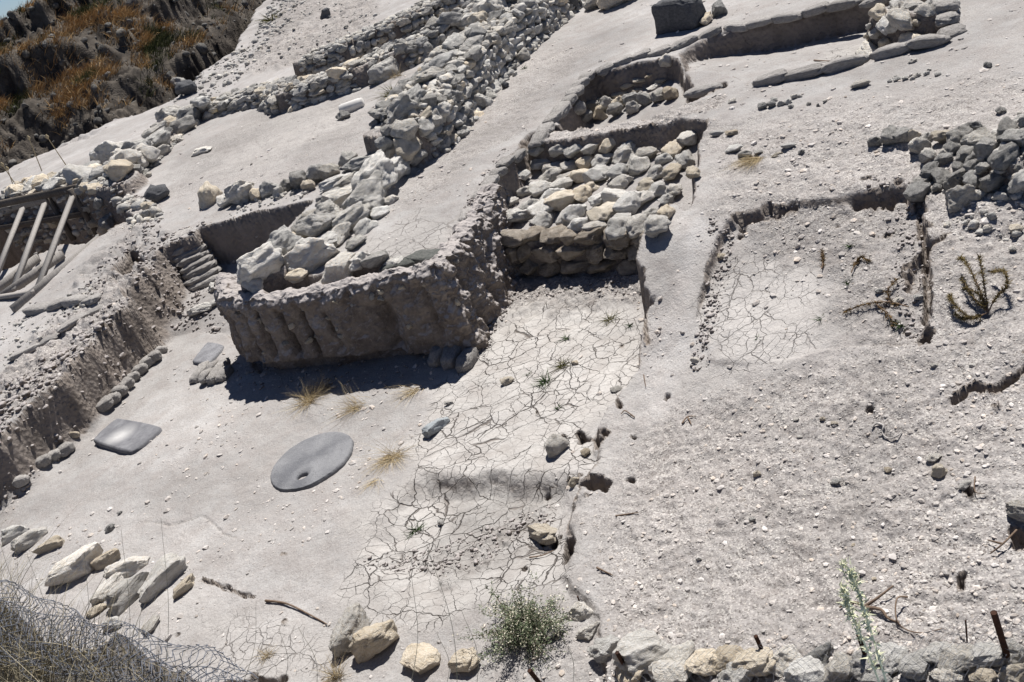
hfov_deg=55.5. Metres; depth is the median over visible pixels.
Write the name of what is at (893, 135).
stone line
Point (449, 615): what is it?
grass stalk
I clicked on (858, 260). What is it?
dead weed
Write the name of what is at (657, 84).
stones
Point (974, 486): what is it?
twig
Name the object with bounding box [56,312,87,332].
stone
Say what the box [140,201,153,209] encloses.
stone
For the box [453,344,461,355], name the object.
sandbag
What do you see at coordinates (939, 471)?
stone
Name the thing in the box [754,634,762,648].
iron rod
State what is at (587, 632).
boulder
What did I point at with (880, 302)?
dead weed
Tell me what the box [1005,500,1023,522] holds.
boulder
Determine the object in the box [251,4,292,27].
weed
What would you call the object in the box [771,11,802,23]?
sandbag
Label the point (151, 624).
stone
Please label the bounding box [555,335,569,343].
seedling
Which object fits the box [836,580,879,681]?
flower spike
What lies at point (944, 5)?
stone
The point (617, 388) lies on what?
stone
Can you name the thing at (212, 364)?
sandbag
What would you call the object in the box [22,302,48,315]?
stone
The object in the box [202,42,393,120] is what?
dry stone wall
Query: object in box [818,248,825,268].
dead weed
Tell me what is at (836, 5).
sandbag
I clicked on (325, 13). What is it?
stone
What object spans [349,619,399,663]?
boulder
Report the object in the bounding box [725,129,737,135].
stone
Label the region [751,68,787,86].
sandbag
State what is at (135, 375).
sandbag
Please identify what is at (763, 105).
stone line
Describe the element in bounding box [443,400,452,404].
stone
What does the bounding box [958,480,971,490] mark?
stone
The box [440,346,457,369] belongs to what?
sandbag
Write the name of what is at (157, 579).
stone block
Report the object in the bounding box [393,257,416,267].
stone
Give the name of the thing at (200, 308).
flat stone
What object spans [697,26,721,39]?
sandbag
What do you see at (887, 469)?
stone
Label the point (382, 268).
stone
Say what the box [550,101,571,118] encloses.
sandbag
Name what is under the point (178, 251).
sandbag
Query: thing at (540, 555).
twig
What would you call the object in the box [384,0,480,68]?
dry stone wall
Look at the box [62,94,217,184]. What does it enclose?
dry stone wall
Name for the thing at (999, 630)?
iron rod
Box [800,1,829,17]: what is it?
sandbag
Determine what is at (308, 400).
dry grass tuft
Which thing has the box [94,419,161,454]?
quern slab
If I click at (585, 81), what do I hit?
sandbag
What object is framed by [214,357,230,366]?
sandbag
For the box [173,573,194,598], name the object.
stone block
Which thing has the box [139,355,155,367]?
sandbag
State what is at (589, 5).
boulder
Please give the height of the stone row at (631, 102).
0.466 m
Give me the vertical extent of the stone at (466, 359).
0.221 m
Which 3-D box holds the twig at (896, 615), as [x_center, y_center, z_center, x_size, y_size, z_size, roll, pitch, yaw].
[2.348,1.628,5.703,0.159,0.085,0.316,-25,27,-7]
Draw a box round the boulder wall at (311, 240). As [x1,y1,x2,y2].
[236,136,427,292]
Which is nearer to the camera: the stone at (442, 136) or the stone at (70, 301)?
the stone at (442, 136)
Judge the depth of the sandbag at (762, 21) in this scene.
14.73 m
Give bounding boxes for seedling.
[401,519,428,539]
[531,367,559,388]
[550,355,571,369]
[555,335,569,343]
[590,310,619,328]
[886,319,903,329]
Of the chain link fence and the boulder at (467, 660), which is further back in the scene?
the boulder at (467, 660)
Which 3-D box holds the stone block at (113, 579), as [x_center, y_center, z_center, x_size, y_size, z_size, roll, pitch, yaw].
[-3.963,2.416,9.588,0.236,0.165,0.471,-7,27,24]
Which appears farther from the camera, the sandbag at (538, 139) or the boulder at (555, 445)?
the sandbag at (538, 139)
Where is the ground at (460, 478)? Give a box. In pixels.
[0,0,1023,681]
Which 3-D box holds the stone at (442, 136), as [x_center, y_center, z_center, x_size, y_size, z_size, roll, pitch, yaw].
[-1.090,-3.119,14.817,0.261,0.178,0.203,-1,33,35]
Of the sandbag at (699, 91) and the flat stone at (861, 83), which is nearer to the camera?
the flat stone at (861, 83)
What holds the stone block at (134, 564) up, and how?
on the ground at (460, 478)
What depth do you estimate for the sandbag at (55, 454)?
12.59 m
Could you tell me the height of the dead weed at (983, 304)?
0.408 m
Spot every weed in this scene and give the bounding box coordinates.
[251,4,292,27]
[369,77,410,104]
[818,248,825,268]
[843,277,908,327]
[851,254,871,272]
[945,253,1014,321]
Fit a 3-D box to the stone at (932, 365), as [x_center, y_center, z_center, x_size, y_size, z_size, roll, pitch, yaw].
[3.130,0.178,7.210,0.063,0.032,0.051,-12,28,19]
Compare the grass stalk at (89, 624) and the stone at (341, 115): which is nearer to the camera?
the grass stalk at (89, 624)
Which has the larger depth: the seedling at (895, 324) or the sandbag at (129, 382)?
the sandbag at (129, 382)
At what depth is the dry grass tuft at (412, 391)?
10.89 m
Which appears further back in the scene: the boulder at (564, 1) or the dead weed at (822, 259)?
the boulder at (564, 1)
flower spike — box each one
[836,556,889,681]
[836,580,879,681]
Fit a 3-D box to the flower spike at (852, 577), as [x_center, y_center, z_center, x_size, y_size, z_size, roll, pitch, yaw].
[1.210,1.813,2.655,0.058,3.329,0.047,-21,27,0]
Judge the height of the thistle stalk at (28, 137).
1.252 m
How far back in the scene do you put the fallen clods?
12.50 m
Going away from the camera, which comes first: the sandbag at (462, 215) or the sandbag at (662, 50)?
the sandbag at (462, 215)
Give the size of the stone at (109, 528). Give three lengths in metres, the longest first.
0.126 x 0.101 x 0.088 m
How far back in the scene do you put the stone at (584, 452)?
8.74 m
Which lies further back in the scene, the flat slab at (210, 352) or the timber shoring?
the timber shoring
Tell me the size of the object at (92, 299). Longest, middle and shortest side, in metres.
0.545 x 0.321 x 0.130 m
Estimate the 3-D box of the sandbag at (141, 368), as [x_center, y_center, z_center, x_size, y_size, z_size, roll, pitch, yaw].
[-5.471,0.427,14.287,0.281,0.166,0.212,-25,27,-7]
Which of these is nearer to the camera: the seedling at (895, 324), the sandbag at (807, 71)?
the seedling at (895, 324)
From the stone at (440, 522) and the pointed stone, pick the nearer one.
the stone at (440, 522)
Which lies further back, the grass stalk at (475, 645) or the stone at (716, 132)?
the stone at (716, 132)
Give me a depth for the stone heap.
8.41 m
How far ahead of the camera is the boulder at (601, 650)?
6.63 m
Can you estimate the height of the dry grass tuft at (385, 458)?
0.348 m
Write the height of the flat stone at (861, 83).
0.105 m
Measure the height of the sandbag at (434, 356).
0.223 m
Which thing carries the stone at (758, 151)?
on the ground at (460, 478)
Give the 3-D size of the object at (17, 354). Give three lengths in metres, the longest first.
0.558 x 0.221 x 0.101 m
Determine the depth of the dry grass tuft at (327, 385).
11.70 m
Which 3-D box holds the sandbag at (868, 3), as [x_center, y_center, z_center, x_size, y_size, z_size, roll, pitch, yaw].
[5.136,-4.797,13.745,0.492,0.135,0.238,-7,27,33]
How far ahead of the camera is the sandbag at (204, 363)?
13.46 m
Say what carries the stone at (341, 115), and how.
on the ground at (460, 478)
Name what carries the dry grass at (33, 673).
on the ground at (460, 478)
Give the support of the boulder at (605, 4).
on the ground at (460, 478)
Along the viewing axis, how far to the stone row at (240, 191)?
16.14 m
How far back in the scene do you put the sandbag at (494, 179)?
12.87 m
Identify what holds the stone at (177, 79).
on the ground at (460, 478)
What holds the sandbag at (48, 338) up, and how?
on the ground at (460, 478)
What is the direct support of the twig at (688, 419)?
on the ground at (460, 478)
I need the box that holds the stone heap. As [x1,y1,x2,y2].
[903,114,1023,201]
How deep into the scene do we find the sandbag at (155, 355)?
14.38 m
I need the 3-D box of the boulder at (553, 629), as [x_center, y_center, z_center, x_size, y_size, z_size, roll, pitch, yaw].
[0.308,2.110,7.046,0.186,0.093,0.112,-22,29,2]
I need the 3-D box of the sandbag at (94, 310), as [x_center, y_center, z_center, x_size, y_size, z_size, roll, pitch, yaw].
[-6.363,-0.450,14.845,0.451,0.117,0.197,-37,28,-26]
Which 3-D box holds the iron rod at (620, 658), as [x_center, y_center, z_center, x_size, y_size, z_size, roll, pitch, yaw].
[0.733,2.120,6.369,0.056,0.249,0.031,-21,27,0]
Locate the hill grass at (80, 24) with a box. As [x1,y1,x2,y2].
[0,0,255,156]
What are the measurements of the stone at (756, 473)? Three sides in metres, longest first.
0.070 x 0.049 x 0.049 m
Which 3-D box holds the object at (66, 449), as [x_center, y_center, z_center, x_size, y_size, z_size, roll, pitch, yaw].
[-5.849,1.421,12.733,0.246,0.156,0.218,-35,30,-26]
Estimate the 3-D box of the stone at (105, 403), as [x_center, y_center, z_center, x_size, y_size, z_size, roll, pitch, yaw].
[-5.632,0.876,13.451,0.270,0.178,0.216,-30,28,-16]
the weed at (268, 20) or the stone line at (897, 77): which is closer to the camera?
the stone line at (897, 77)
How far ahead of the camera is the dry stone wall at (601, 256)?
11.76 m
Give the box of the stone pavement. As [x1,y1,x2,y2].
[506,130,700,239]
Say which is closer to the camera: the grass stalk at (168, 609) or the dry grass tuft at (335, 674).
the grass stalk at (168, 609)
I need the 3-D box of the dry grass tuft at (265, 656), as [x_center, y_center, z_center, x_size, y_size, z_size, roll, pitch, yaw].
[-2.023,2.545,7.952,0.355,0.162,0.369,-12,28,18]
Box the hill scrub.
[0,0,243,118]
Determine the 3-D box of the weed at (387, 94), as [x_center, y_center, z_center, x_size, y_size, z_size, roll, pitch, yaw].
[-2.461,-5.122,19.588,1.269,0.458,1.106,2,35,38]
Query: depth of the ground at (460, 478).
9.62 m
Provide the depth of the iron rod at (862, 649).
5.55 m
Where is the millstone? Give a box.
[270,432,353,491]
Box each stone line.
[757,93,827,109]
[867,121,982,162]
[887,58,940,82]
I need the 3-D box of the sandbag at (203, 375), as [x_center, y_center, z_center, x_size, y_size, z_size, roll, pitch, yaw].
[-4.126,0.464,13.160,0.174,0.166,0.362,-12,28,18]
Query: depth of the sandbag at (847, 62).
11.79 m
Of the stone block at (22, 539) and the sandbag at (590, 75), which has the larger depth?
the sandbag at (590, 75)
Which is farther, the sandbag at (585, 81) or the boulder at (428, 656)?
the sandbag at (585, 81)
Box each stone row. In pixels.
[197,151,357,209]
[574,86,678,122]
[612,628,1023,681]
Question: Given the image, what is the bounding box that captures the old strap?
[871,422,901,438]
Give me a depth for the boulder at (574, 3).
20.18 m
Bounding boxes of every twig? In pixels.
[265,599,326,624]
[529,550,553,557]
[596,567,612,575]
[615,512,638,516]
[681,415,695,424]
[839,585,899,622]
[895,596,941,632]
[974,476,984,493]
[988,527,1018,553]
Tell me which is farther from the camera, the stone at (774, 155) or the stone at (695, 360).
the stone at (774, 155)
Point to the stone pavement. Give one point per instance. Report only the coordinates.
(618, 207)
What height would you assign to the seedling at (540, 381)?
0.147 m
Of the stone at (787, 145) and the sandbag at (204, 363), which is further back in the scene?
the sandbag at (204, 363)
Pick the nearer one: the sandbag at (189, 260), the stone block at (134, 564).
the stone block at (134, 564)
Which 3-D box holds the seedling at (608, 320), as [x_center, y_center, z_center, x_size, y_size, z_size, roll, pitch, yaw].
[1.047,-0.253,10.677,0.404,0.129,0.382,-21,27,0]
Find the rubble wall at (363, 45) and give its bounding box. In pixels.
[298,0,468,74]
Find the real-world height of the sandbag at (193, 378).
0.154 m
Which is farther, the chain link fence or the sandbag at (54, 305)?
the sandbag at (54, 305)
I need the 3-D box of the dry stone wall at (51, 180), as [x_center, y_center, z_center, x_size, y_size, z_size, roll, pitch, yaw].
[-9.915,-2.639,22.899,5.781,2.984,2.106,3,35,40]
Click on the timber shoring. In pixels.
(12, 282)
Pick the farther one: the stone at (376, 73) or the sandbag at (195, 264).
the stone at (376, 73)
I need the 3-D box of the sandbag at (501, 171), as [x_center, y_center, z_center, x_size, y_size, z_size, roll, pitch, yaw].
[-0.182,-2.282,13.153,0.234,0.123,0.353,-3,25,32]
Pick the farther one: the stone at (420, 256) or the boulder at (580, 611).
the stone at (420, 256)
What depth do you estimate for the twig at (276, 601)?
8.35 m
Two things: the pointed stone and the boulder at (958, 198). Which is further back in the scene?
the pointed stone
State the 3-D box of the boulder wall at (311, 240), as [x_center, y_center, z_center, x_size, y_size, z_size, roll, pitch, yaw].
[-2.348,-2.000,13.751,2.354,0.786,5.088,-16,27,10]
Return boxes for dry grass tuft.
[248,645,281,665]
[275,372,333,419]
[298,375,337,397]
[305,650,357,681]
[316,384,366,433]
[353,432,422,485]
[360,478,383,498]
[383,63,410,80]
[386,384,422,407]
[720,154,764,171]
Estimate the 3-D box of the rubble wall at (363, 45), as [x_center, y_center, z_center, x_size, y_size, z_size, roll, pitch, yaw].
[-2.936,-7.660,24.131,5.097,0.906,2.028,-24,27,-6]
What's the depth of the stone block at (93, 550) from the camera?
9.95 m
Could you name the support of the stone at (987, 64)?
on the ground at (460, 478)
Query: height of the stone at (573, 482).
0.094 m
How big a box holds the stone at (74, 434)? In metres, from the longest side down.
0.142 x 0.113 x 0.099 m
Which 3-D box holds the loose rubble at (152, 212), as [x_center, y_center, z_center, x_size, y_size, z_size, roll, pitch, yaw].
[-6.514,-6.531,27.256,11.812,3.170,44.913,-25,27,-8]
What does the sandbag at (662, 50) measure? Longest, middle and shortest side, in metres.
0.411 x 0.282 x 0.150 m
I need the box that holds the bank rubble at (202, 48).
[0,0,265,167]
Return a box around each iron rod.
[527,668,540,681]
[615,651,624,665]
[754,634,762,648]
[856,634,865,654]
[965,620,967,641]
[990,610,1009,657]
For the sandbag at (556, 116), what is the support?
on the ground at (460, 478)
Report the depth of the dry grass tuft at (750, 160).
10.60 m
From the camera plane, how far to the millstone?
10.29 m
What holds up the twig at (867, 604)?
on the ground at (460, 478)
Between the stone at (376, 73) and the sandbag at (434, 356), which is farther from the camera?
the stone at (376, 73)
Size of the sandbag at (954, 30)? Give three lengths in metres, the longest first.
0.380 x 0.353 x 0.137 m
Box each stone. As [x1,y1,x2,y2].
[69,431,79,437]
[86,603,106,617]
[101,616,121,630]
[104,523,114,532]
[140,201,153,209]
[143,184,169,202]
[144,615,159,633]
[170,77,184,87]
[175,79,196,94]
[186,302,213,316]
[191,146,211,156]
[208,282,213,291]
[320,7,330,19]
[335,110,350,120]
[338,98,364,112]
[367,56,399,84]
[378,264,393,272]
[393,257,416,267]
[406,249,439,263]
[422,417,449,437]
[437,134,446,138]
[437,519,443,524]
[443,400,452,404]
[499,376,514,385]
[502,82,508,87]
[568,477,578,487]
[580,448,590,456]
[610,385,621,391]
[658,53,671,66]
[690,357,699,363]
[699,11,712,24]
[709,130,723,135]
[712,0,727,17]
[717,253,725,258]
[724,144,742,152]
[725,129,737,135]
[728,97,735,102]
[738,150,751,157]
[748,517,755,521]
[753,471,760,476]
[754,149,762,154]
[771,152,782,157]
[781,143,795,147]
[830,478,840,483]
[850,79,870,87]
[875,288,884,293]
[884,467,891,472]
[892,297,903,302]
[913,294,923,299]
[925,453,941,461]
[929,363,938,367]
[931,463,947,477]
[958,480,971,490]
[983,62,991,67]
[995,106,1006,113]
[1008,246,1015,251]
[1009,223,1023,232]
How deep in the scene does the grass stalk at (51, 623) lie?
3.77 m
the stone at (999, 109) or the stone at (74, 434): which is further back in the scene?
the stone at (74, 434)
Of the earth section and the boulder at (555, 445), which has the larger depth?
the earth section
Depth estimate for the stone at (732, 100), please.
12.18 m
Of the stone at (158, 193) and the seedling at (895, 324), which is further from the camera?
the stone at (158, 193)
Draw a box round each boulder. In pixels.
[328,602,371,657]
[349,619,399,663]
[399,642,440,674]
[447,647,480,671]
[527,523,557,545]
[543,623,565,639]
[544,433,569,457]
[558,0,567,5]
[564,601,593,620]
[568,0,577,8]
[575,621,599,639]
[583,0,597,10]
[587,634,619,662]
[596,0,629,9]
[945,184,980,212]
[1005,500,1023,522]
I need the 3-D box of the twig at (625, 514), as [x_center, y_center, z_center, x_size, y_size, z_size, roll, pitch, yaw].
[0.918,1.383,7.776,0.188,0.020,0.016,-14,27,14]
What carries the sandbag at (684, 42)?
on the ground at (460, 478)
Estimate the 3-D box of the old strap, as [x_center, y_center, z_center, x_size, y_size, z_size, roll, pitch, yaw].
[2.697,0.650,7.021,0.087,0.057,0.262,-32,28,-19]
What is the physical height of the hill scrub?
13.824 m
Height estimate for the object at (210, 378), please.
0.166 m
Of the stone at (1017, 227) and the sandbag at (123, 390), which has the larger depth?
the sandbag at (123, 390)
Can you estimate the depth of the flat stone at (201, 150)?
21.12 m
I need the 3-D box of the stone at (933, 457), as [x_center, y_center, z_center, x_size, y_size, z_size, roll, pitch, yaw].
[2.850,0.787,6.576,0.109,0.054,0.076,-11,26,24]
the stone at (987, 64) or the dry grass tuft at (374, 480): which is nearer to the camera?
the dry grass tuft at (374, 480)
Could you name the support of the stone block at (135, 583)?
on the ground at (460, 478)
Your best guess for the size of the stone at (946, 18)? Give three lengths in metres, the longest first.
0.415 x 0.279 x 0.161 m
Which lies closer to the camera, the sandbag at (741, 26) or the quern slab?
the quern slab
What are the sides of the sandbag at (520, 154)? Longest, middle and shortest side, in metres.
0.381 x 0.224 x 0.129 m
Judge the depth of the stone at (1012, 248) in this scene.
7.66 m
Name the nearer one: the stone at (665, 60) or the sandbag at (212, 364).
the sandbag at (212, 364)
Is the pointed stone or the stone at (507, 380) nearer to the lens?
the pointed stone
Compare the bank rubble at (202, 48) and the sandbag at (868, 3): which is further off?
the bank rubble at (202, 48)
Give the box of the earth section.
[213,183,523,369]
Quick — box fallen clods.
[0,148,931,575]
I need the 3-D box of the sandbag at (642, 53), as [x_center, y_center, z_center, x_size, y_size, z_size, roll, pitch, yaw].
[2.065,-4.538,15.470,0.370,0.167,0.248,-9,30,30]
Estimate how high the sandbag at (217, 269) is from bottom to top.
0.166 m
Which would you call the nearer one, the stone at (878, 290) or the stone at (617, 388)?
the stone at (878, 290)
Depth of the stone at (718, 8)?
15.97 m
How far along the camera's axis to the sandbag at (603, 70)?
15.52 m
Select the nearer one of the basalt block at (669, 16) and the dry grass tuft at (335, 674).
the dry grass tuft at (335, 674)
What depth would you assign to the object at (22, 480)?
12.11 m
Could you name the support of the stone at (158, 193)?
on the ground at (460, 478)
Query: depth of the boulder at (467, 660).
7.06 m
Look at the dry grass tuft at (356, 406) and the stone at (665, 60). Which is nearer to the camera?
the dry grass tuft at (356, 406)
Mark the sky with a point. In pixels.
(5, 5)
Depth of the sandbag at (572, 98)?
14.73 m
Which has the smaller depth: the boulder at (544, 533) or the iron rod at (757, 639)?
the iron rod at (757, 639)
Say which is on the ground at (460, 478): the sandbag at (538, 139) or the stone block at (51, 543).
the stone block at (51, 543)
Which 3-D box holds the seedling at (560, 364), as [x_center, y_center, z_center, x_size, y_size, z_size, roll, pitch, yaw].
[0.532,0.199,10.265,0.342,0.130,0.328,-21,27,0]
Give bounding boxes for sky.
[0,0,32,18]
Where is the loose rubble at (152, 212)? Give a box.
[0,0,1023,365]
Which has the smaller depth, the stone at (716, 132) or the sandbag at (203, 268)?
the stone at (716, 132)
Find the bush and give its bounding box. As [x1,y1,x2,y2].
[457,571,572,680]
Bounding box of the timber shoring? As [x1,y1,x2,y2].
[0,184,98,312]
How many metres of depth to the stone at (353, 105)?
19.56 m
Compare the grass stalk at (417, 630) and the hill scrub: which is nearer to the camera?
the grass stalk at (417, 630)
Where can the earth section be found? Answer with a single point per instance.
(459, 288)
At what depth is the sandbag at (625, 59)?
15.46 m
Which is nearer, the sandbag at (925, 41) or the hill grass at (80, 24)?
the sandbag at (925, 41)
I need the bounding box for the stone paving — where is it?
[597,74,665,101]
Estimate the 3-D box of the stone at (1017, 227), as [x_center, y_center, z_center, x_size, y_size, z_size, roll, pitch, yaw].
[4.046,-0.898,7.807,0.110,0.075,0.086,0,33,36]
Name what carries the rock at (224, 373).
on the ground at (460, 478)
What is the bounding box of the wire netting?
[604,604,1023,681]
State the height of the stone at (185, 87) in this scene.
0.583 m
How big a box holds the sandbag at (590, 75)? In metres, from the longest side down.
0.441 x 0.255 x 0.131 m
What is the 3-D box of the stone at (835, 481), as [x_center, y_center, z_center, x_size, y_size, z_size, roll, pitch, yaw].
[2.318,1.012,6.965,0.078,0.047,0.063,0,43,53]
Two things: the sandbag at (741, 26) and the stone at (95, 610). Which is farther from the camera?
the sandbag at (741, 26)
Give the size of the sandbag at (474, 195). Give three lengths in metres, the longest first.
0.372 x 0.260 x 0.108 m
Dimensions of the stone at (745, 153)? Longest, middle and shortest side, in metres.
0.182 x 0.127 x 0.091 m
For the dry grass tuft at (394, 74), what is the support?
on the ground at (460, 478)
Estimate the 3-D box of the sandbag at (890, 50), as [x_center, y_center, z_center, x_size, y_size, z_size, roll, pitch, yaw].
[4.535,-3.469,11.636,0.506,0.156,0.219,-5,30,26]
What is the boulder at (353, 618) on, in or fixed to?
on the ground at (460, 478)
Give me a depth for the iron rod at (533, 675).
6.63 m
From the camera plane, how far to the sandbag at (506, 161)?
13.25 m
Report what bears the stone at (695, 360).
on the ground at (460, 478)
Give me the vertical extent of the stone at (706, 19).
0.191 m
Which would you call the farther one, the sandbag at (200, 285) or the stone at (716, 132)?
the sandbag at (200, 285)
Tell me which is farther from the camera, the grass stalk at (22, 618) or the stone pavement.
the stone pavement
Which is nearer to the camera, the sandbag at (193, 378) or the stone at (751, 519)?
the stone at (751, 519)
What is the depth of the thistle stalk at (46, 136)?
25.23 m
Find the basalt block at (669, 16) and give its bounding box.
[651,0,705,34]
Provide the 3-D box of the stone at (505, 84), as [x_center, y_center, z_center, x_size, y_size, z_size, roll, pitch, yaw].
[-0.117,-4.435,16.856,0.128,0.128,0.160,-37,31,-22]
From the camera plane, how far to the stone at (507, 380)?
10.31 m
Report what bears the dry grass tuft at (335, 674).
on the ground at (460, 478)
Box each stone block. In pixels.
[1,525,29,546]
[10,526,47,554]
[32,535,64,554]
[44,542,102,586]
[89,572,124,605]
[90,548,120,569]
[103,556,149,577]
[103,572,148,616]
[138,552,187,602]
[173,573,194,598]
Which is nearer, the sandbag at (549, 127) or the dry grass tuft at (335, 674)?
the dry grass tuft at (335, 674)
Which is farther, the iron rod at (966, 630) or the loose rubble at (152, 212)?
the loose rubble at (152, 212)
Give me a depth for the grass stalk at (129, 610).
3.69 m
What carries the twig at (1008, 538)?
on the ground at (460, 478)
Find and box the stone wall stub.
[855,0,960,54]
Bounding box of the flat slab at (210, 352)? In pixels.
[193,342,223,364]
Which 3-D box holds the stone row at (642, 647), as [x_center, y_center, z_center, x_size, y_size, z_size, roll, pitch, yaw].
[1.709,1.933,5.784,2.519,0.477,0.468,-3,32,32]
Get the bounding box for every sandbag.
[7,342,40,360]
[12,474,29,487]
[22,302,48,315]
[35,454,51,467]
[39,332,60,345]
[46,297,65,310]
[48,448,60,460]
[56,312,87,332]
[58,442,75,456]
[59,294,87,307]
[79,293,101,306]
[86,304,102,316]
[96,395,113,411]
[108,391,121,404]
[110,385,128,396]
[120,377,134,388]
[126,371,139,381]
[131,363,147,375]
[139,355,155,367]
[147,349,161,361]
[155,346,167,353]
[164,227,193,241]
[172,247,183,255]
[173,242,207,262]
[175,249,211,267]
[179,251,213,274]
[182,257,216,279]
[183,264,221,285]
[187,270,224,291]
[189,366,205,383]
[197,360,209,367]
[198,368,211,383]
[205,359,218,369]
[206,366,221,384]
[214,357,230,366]
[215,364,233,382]
[427,345,442,367]
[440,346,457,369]
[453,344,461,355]
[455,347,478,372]
[457,207,471,221]
[471,183,489,198]
[481,174,499,184]
[488,166,507,176]
[495,155,515,167]
[513,148,526,162]
[528,130,549,148]
[534,121,554,133]
[542,111,562,123]
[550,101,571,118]
[560,93,577,104]
[565,85,584,96]
[571,77,589,86]
[578,71,595,80]
[595,62,614,76]
[613,54,632,66]
[631,48,650,60]
[647,44,670,56]
[671,35,697,50]
[683,82,722,97]
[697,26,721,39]
[723,21,748,31]
[745,15,774,28]
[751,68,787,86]
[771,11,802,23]
[782,63,823,81]
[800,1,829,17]
[820,54,869,73]
[826,0,861,12]
[858,0,889,7]
[869,42,911,60]
[905,34,952,49]
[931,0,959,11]
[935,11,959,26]
[936,23,967,37]
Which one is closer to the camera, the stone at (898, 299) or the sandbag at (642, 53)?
the stone at (898, 299)
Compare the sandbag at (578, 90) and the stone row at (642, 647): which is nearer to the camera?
the stone row at (642, 647)
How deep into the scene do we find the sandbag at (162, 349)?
14.66 m
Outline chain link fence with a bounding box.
[0,579,257,681]
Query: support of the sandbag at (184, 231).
on the sandbag
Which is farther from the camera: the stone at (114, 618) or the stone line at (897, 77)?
the stone line at (897, 77)
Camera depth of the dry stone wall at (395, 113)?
16.42 m
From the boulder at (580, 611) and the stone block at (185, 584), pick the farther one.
the stone block at (185, 584)
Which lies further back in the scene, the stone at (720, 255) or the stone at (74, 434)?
the stone at (74, 434)
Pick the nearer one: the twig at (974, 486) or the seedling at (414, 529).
the twig at (974, 486)
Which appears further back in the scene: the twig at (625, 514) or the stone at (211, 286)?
the stone at (211, 286)
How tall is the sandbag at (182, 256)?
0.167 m
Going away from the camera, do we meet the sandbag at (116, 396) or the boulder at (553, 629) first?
the boulder at (553, 629)
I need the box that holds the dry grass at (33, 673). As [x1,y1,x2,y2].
[0,479,213,681]
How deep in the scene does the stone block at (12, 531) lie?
11.22 m
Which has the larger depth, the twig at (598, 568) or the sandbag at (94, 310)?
the sandbag at (94, 310)
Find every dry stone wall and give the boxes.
[0,160,151,258]
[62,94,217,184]
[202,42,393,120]
[368,0,585,157]
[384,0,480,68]
[500,224,643,277]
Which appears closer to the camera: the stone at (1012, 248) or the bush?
the bush
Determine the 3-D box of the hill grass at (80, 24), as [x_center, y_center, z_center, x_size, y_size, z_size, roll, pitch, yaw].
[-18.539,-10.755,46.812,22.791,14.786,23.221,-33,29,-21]
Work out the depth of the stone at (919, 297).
7.88 m
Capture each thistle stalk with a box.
[27,135,41,170]
[45,134,65,164]
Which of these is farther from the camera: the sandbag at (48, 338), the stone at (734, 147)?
the sandbag at (48, 338)
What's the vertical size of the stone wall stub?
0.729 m
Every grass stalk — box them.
[0,544,30,681]
[27,555,60,680]
[83,552,89,680]
[121,531,129,681]
[161,522,168,681]
[411,575,417,680]
[426,544,456,671]
[462,612,478,679]

